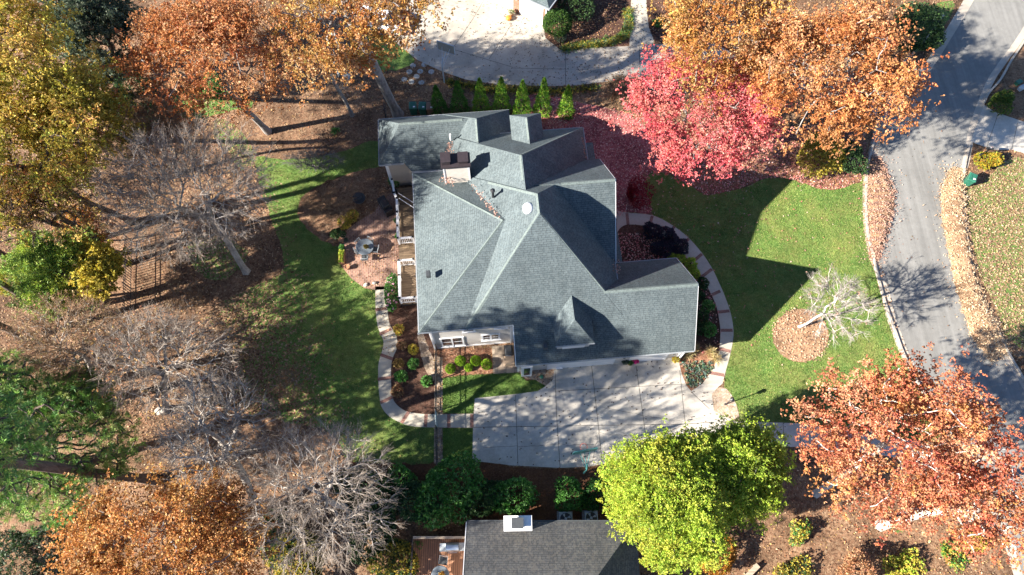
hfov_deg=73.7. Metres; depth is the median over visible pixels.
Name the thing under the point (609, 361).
garage door
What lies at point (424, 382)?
plant
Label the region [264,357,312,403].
bare shrub
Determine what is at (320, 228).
mulch bed
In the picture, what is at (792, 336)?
fallen leaves
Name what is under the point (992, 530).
birch tree
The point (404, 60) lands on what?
lawn
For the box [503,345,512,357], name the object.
smoker grill
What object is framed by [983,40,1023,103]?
kerb
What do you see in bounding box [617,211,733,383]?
path
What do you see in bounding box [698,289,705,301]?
plant
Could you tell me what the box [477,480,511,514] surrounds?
shrub
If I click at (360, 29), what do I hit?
oak tree
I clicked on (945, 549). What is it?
shrub
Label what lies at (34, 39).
hickory tree
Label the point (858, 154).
shrub
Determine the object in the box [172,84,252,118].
lawn
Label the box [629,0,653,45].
path
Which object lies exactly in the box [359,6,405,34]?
parked car
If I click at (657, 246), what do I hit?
shrub
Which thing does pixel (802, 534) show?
shrub
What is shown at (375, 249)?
patio chair
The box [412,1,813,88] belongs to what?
fallen leaves
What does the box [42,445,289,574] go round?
oak tree
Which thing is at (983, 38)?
road
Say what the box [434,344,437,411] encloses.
picket fence
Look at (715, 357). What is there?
ornamental grass
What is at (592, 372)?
concrete joints
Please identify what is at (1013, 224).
fallen leaves
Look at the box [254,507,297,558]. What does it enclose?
shrub
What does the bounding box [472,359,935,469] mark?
driveway
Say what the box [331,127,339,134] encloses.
shrub
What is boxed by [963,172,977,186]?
trash cart
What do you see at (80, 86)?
hickory tree
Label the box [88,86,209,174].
bare tree
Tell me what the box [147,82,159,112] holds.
rail fence
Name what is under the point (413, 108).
trash cart
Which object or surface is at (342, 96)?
oak tree
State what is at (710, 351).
ornamental grass
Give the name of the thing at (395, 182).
plant
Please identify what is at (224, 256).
lawn
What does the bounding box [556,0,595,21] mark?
shrub
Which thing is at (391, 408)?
path
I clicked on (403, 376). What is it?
plant
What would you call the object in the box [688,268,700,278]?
plant
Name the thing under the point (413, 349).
plant
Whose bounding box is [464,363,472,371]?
globe shrub
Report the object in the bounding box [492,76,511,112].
arborvitae
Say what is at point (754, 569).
garden bench
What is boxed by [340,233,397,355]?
fallen leaves
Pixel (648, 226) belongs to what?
shrub
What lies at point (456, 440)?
grass
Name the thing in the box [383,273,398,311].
camellia
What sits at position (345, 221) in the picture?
plant
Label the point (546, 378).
stone bed
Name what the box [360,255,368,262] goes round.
patio chair
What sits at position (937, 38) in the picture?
shrub
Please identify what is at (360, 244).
patio table
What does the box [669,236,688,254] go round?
shrub
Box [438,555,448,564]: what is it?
patio chair
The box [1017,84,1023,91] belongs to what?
utility box
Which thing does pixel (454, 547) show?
gas grill
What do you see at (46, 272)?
cedar tree
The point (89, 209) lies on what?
maple tree
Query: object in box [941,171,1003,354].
leaf pile
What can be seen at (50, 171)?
hickory tree
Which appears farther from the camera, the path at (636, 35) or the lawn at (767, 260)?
the path at (636, 35)
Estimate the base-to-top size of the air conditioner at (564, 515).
0.950 m
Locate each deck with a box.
[391,178,416,305]
[410,536,464,574]
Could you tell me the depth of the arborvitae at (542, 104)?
56.28 m
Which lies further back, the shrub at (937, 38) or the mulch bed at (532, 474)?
the shrub at (937, 38)
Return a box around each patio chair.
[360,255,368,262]
[372,245,379,254]
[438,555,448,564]
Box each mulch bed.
[297,166,395,245]
[340,461,623,520]
[388,285,433,413]
[436,348,492,377]
[526,94,671,216]
[544,0,630,49]
[616,223,719,351]
[646,0,704,42]
[667,119,864,195]
[679,348,718,390]
[773,309,828,361]
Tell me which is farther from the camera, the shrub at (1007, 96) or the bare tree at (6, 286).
the shrub at (1007, 96)
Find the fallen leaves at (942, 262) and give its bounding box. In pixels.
[886,87,1015,532]
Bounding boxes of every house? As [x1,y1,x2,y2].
[378,109,698,376]
[463,515,639,574]
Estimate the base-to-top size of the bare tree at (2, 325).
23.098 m
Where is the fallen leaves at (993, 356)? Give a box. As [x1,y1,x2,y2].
[927,157,1020,370]
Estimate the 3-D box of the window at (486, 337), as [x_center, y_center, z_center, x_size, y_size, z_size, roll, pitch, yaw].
[-1.499,3.550,48.469,1.447,1.254,0.118,-5,68,-2]
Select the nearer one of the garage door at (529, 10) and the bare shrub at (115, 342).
the bare shrub at (115, 342)
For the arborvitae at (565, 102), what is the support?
on the mulch bed at (579, 118)
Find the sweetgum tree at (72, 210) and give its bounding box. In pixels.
[0,151,128,266]
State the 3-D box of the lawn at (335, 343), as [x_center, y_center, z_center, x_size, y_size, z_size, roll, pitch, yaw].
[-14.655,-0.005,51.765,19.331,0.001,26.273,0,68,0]
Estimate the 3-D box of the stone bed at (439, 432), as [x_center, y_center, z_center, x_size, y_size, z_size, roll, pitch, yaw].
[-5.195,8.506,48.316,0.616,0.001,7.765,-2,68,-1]
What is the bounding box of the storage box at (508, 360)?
[504,355,514,366]
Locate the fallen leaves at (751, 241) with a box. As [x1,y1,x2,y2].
[647,172,879,404]
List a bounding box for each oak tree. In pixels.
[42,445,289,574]
[94,0,307,134]
[161,494,279,574]
[258,0,356,116]
[258,0,454,117]
[641,0,814,116]
[730,0,949,162]
[780,341,1023,549]
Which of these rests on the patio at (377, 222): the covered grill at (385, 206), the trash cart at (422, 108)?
the covered grill at (385, 206)
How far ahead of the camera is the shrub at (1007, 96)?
56.86 m
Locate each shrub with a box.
[0,265,19,295]
[0,524,69,574]
[31,335,87,388]
[61,162,116,204]
[91,321,143,372]
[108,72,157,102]
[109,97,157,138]
[135,414,192,475]
[161,273,205,317]
[176,367,231,406]
[194,325,242,373]
[202,71,224,99]
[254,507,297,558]
[260,524,326,574]
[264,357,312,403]
[281,146,345,174]
[300,182,358,221]
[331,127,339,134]
[332,466,402,521]
[348,491,396,566]
[364,537,419,574]
[387,462,419,495]
[393,479,447,522]
[411,449,485,530]
[445,363,455,374]
[454,355,465,366]
[458,475,497,517]
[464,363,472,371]
[470,355,481,365]
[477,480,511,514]
[481,359,492,369]
[487,476,540,515]
[542,8,571,36]
[553,475,590,511]
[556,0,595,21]
[580,475,609,512]
[598,71,645,112]
[626,174,655,209]
[642,221,663,239]
[649,239,672,257]
[657,226,678,242]
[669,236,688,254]
[693,536,738,574]
[772,552,814,574]
[788,516,812,546]
[796,131,847,178]
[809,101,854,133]
[827,140,869,174]
[834,547,876,574]
[882,547,926,574]
[893,0,946,52]
[940,540,971,573]
[973,151,1004,170]
[988,89,1015,115]
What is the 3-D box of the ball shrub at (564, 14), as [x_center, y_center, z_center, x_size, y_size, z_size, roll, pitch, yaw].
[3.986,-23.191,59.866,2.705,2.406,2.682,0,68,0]
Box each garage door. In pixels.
[490,0,512,8]
[520,0,542,23]
[547,359,614,369]
[629,354,668,361]
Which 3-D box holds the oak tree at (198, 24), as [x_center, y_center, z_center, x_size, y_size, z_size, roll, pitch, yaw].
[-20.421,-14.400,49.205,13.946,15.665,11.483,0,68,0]
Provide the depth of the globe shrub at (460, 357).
49.17 m
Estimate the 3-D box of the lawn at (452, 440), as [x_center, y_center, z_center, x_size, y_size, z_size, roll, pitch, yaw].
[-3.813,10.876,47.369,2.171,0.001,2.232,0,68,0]
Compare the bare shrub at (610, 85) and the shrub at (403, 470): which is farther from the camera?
the bare shrub at (610, 85)
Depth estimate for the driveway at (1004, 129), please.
56.97 m
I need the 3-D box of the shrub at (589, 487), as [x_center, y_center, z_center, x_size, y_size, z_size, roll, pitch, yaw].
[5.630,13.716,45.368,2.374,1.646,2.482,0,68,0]
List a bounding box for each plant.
[329,228,341,238]
[336,216,350,229]
[345,209,358,222]
[388,178,399,187]
[390,383,404,397]
[392,358,404,368]
[393,323,404,335]
[393,369,407,382]
[396,340,406,350]
[407,357,418,369]
[408,344,418,354]
[411,535,422,549]
[420,375,432,387]
[554,31,566,41]
[652,19,663,27]
[667,252,675,257]
[676,253,686,263]
[684,257,697,269]
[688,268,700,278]
[696,322,705,335]
[697,276,709,289]
[697,310,709,324]
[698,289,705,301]
[701,299,714,313]
[701,321,717,337]
[964,531,987,552]
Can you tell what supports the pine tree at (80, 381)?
on the ground at (152, 274)
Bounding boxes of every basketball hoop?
[436,40,454,82]
[572,443,597,473]
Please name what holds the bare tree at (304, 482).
on the ground at (152, 274)
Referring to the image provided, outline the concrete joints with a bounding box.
[398,0,1017,461]
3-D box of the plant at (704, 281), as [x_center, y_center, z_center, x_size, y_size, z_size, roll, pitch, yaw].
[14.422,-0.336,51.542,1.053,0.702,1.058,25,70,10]
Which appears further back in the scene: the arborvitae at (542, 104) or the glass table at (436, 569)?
the arborvitae at (542, 104)
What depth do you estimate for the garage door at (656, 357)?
48.86 m
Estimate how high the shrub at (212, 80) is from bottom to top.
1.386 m
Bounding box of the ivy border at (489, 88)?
[442,76,600,96]
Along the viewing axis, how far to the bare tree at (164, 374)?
40.77 m
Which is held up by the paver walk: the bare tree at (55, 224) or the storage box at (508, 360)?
the storage box at (508, 360)
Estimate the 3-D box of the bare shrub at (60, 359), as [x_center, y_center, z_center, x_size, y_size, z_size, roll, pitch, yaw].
[-32.571,5.469,48.308,4.433,2.464,4.350,31,71,12]
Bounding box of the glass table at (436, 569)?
[431,565,448,574]
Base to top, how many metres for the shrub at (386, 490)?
2.873 m
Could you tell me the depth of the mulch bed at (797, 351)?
50.29 m
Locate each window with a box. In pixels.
[439,336,465,347]
[462,330,475,332]
[481,333,500,341]
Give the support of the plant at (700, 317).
on the mulch bed at (628, 229)
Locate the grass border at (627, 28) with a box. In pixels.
[559,6,636,54]
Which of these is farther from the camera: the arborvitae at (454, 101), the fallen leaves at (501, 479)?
the arborvitae at (454, 101)
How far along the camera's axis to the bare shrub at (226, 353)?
48.56 m
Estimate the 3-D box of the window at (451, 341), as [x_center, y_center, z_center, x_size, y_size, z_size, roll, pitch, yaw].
[-4.252,3.911,48.719,1.794,1.943,0.118,-5,68,-2]
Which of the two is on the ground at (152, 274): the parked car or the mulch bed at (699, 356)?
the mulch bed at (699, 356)
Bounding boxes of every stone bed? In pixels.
[417,316,436,380]
[434,356,442,463]
[524,369,553,385]
[712,387,738,419]
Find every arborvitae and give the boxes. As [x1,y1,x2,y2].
[430,85,449,114]
[449,80,471,113]
[472,77,491,111]
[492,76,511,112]
[512,79,532,114]
[532,77,552,118]
[556,84,574,119]
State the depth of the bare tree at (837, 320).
46.38 m
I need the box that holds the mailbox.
[985,147,993,151]
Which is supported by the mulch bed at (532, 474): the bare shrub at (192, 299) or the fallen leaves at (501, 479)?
the fallen leaves at (501, 479)
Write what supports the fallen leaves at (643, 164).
on the mulch bed at (757, 174)
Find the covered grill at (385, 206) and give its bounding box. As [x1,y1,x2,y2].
[377,195,393,216]
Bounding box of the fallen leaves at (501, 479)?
[340,460,612,519]
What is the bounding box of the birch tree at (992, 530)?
[875,456,1023,573]
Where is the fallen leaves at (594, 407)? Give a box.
[477,361,819,464]
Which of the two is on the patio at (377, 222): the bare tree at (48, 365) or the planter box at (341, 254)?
the planter box at (341, 254)
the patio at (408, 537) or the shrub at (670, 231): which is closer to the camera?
the patio at (408, 537)
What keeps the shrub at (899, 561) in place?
on the ground at (152, 274)
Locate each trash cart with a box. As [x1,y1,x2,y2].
[409,101,417,114]
[418,101,426,114]
[426,101,434,114]
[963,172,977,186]
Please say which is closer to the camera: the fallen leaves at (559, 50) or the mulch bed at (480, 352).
the mulch bed at (480, 352)
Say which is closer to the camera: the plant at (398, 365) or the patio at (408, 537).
the patio at (408, 537)
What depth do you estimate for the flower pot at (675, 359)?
49.17 m
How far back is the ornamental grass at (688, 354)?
49.55 m
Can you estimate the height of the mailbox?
1.360 m
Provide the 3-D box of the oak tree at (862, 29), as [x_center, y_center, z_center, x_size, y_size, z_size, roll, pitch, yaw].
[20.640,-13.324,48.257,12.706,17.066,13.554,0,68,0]
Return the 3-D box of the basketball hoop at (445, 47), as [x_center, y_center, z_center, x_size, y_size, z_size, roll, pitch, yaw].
[-5.398,-19.084,57.458,1.323,3.750,1.383,-13,69,-5]
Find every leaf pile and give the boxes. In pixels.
[867,158,894,256]
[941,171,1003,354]
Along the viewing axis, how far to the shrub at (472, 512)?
44.42 m
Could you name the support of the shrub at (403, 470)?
on the mulch bed at (532, 474)
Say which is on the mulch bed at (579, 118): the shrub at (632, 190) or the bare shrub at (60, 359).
the shrub at (632, 190)
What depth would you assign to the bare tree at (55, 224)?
42.55 m
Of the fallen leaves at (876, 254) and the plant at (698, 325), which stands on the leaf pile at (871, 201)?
the fallen leaves at (876, 254)
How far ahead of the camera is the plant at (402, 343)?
49.73 m
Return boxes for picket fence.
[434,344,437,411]
[435,425,437,464]
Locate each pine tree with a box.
[0,348,44,423]
[0,371,145,536]
[0,383,161,524]
[37,360,123,425]
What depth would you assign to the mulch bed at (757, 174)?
55.65 m
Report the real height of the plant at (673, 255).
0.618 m
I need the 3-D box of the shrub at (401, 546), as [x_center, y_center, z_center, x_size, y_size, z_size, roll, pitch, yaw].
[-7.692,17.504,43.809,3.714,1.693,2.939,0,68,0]
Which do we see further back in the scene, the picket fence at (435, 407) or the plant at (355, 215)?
the plant at (355, 215)
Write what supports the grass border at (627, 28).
on the mulch bed at (608, 19)
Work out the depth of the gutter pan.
57.36 m
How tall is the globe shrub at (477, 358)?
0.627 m
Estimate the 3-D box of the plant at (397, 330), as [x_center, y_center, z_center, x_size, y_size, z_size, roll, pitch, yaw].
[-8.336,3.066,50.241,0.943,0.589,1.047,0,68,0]
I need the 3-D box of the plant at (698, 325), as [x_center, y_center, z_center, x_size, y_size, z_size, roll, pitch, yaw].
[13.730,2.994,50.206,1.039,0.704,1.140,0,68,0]
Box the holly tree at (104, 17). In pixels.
[34,0,150,90]
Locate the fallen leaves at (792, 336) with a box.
[758,295,838,372]
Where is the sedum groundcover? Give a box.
[679,361,712,388]
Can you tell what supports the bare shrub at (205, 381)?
on the lawn at (335, 343)
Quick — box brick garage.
[490,0,562,23]
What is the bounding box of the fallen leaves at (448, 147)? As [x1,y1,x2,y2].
[439,137,620,273]
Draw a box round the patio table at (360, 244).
[356,239,373,254]
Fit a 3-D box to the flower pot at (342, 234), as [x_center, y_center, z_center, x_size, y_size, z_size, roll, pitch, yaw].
[-13.146,-4.084,53.016,0.676,0.689,0.668,0,68,0]
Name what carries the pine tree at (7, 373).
on the ground at (152, 274)
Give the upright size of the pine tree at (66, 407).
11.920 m
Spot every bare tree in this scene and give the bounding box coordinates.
[0,163,121,253]
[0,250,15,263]
[0,286,155,388]
[0,322,28,337]
[1,281,63,320]
[77,298,249,429]
[82,111,282,274]
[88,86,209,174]
[141,363,281,511]
[231,413,406,574]
[798,261,881,349]
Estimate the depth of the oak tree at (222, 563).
40.51 m
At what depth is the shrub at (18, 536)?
42.96 m
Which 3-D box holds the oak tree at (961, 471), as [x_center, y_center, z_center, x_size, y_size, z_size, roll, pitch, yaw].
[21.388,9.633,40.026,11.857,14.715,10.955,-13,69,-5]
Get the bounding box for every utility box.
[1014,79,1022,85]
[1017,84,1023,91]
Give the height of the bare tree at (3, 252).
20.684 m
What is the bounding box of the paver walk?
[492,345,520,373]
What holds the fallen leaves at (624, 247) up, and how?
on the mulch bed at (628, 229)
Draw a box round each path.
[375,286,472,427]
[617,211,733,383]
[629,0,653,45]
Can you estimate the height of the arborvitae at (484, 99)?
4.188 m
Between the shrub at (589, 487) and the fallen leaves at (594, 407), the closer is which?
the shrub at (589, 487)
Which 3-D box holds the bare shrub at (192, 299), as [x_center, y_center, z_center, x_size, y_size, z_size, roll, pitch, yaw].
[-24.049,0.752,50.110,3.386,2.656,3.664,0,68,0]
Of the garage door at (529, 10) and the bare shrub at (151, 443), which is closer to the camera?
the bare shrub at (151, 443)
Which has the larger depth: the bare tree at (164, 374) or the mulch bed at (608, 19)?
the mulch bed at (608, 19)
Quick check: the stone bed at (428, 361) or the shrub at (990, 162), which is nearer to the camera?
the stone bed at (428, 361)
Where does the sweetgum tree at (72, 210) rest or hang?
on the ground at (152, 274)
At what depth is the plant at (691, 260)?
52.02 m
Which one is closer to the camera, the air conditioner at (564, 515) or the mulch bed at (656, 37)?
the air conditioner at (564, 515)
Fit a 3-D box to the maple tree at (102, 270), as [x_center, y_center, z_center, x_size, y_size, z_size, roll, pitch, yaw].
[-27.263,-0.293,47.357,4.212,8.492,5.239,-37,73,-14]
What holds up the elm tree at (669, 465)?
on the ground at (152, 274)
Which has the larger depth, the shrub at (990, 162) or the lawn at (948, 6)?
the lawn at (948, 6)
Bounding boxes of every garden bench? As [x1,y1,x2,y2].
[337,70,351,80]
[745,563,759,574]
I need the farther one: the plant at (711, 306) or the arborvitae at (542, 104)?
the arborvitae at (542, 104)
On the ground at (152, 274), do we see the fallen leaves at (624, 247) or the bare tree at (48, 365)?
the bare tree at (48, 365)
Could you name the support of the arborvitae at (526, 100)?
on the ground at (152, 274)
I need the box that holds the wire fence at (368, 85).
[339,72,386,117]
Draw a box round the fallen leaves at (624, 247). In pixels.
[618,232,718,352]
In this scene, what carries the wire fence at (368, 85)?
on the ground at (152, 274)
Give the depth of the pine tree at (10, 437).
29.73 m
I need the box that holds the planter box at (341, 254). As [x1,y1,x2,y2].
[338,249,344,264]
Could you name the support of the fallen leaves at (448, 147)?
on the house at (535, 278)
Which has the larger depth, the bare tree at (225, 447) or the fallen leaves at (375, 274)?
the fallen leaves at (375, 274)
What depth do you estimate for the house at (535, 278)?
45.68 m
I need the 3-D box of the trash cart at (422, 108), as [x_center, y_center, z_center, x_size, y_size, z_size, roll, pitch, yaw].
[-7.462,-15.000,57.233,0.636,1.104,0.865,4,68,1]
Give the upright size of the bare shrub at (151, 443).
2.467 m
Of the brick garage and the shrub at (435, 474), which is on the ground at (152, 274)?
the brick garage
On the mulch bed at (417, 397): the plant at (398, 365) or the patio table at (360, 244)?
the plant at (398, 365)
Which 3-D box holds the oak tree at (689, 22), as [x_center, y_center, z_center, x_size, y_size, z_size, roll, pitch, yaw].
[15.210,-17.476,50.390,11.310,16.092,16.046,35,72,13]
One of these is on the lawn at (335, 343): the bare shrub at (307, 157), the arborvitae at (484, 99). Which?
the bare shrub at (307, 157)
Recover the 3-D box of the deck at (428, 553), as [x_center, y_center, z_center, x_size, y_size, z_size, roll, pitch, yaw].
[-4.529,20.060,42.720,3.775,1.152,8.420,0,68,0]
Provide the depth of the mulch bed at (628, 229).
52.72 m
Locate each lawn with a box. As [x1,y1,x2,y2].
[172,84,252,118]
[178,141,433,464]
[185,233,247,279]
[213,119,256,169]
[349,35,414,71]
[443,373,544,412]
[443,428,472,460]
[645,171,939,440]
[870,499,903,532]
[899,1,954,51]
[965,157,1023,349]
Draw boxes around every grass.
[442,427,472,456]
[683,352,693,361]
[692,342,700,354]
[703,343,717,358]
[709,353,724,366]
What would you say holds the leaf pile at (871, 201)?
on the road
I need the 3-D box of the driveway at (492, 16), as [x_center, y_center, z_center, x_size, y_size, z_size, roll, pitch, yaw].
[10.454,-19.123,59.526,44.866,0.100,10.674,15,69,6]
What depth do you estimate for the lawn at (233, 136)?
56.73 m
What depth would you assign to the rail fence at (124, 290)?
51.27 m
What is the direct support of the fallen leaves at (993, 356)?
on the leaf pile at (962, 262)
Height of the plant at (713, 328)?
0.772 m
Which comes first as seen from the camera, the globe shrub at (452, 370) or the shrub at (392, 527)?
the shrub at (392, 527)
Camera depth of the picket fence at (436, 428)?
46.65 m
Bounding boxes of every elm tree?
[593,414,747,574]
[685,411,796,535]
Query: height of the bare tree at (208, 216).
13.886 m
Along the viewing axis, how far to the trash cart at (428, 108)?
56.76 m
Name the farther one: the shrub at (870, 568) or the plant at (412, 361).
the plant at (412, 361)
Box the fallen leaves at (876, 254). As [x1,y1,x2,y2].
[853,145,904,273]
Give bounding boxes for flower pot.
[338,230,345,237]
[508,8,514,16]
[672,357,679,362]
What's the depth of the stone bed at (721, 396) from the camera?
48.42 m
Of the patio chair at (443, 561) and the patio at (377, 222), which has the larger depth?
the patio at (377, 222)
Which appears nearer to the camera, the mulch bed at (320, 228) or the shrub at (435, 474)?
the shrub at (435, 474)
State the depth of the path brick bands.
49.70 m
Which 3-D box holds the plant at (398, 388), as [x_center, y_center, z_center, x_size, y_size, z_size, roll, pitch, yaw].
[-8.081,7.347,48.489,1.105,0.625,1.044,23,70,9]
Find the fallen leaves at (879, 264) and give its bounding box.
[863,99,993,513]
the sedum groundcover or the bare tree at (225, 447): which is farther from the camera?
the sedum groundcover
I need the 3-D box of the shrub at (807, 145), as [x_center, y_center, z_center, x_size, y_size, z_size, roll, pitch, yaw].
[24.992,-10.724,55.066,4.290,1.974,4.356,0,68,0]
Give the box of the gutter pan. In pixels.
[863,0,1023,574]
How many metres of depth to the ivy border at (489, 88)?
58.57 m
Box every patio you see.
[338,192,398,289]
[397,533,464,573]
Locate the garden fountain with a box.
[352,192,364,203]
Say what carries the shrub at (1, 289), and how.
on the ground at (152, 274)
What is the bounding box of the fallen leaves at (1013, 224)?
[966,157,1023,347]
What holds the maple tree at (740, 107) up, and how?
on the ground at (152, 274)
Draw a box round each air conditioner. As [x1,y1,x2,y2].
[557,511,572,519]
[582,510,597,519]
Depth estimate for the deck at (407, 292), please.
52.41 m
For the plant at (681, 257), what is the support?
on the mulch bed at (628, 229)
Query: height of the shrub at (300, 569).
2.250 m
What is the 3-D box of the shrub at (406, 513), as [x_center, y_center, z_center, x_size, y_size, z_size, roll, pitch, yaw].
[-5.962,14.031,44.871,3.879,2.308,2.776,0,68,0]
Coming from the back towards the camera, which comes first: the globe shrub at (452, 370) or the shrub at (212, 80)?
the shrub at (212, 80)
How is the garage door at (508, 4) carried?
in the brick garage
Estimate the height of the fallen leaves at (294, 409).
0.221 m
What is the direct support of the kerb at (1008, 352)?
on the ground at (152, 274)
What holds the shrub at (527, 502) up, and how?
on the mulch bed at (532, 474)
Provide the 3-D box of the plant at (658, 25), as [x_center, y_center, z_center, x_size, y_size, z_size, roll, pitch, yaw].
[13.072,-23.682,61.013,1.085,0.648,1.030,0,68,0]
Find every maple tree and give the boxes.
[51,193,121,247]
[68,239,131,302]
[607,44,797,186]
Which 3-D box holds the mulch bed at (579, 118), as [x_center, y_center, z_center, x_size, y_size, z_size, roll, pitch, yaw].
[7.530,-11.849,56.546,8.402,0.001,14.521,-26,70,-10]
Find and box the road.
[877,0,1023,574]
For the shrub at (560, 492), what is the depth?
45.14 m
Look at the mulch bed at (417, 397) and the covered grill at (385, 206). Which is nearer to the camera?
the mulch bed at (417, 397)
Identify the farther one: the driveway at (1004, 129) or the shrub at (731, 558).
the driveway at (1004, 129)
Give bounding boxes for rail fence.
[121,235,132,313]
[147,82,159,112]
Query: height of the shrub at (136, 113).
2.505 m
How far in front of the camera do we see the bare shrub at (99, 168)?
53.69 m
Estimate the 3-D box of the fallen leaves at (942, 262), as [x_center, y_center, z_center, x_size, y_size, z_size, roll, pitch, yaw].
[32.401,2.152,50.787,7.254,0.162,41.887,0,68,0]
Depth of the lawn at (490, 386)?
48.87 m
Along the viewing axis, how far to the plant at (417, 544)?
44.48 m
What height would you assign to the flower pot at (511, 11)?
0.699 m
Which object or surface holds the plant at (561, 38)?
on the mulch bed at (608, 19)
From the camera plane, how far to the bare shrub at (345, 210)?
53.54 m
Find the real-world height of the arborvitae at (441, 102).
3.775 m
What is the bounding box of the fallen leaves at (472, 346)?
[0,0,1023,574]
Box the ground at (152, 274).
[0,0,1023,574]
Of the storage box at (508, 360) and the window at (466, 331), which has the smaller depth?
the window at (466, 331)
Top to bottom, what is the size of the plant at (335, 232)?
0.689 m
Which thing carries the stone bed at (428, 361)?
on the mulch bed at (417, 397)
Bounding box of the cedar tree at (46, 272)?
[0,218,112,321]
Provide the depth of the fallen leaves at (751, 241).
53.70 m
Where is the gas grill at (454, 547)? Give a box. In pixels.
[440,542,464,552]
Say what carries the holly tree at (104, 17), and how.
on the ground at (152, 274)
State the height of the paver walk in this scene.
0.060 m
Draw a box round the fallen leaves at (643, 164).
[548,95,865,215]
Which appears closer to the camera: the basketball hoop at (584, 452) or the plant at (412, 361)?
the basketball hoop at (584, 452)
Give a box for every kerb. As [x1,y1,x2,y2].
[865,119,925,393]
[963,144,1023,381]
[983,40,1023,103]
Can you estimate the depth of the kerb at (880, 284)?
52.14 m
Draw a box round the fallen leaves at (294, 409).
[177,168,435,463]
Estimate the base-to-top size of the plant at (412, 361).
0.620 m
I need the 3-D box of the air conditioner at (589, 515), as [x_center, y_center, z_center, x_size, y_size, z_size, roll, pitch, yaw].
[5.197,15.247,45.097,1.050,0.950,1.050,0,68,0]
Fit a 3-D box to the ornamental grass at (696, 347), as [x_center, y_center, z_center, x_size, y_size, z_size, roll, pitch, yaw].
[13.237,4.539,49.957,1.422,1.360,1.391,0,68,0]
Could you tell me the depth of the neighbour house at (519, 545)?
41.33 m
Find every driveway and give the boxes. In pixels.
[380,0,896,118]
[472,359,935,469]
[971,105,1023,152]
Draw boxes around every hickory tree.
[0,0,121,147]
[0,82,134,238]
[9,44,145,192]
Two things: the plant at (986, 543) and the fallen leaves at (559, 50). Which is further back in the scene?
the fallen leaves at (559, 50)
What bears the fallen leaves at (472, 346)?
on the ground at (152, 274)
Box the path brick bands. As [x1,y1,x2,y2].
[375,213,732,426]
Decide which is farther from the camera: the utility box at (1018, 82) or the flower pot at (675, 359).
the utility box at (1018, 82)
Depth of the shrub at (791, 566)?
43.91 m
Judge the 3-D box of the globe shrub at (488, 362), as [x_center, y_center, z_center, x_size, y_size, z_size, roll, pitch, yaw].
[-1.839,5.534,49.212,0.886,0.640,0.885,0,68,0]
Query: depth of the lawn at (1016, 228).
53.31 m
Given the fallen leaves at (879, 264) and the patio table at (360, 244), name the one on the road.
the fallen leaves at (879, 264)

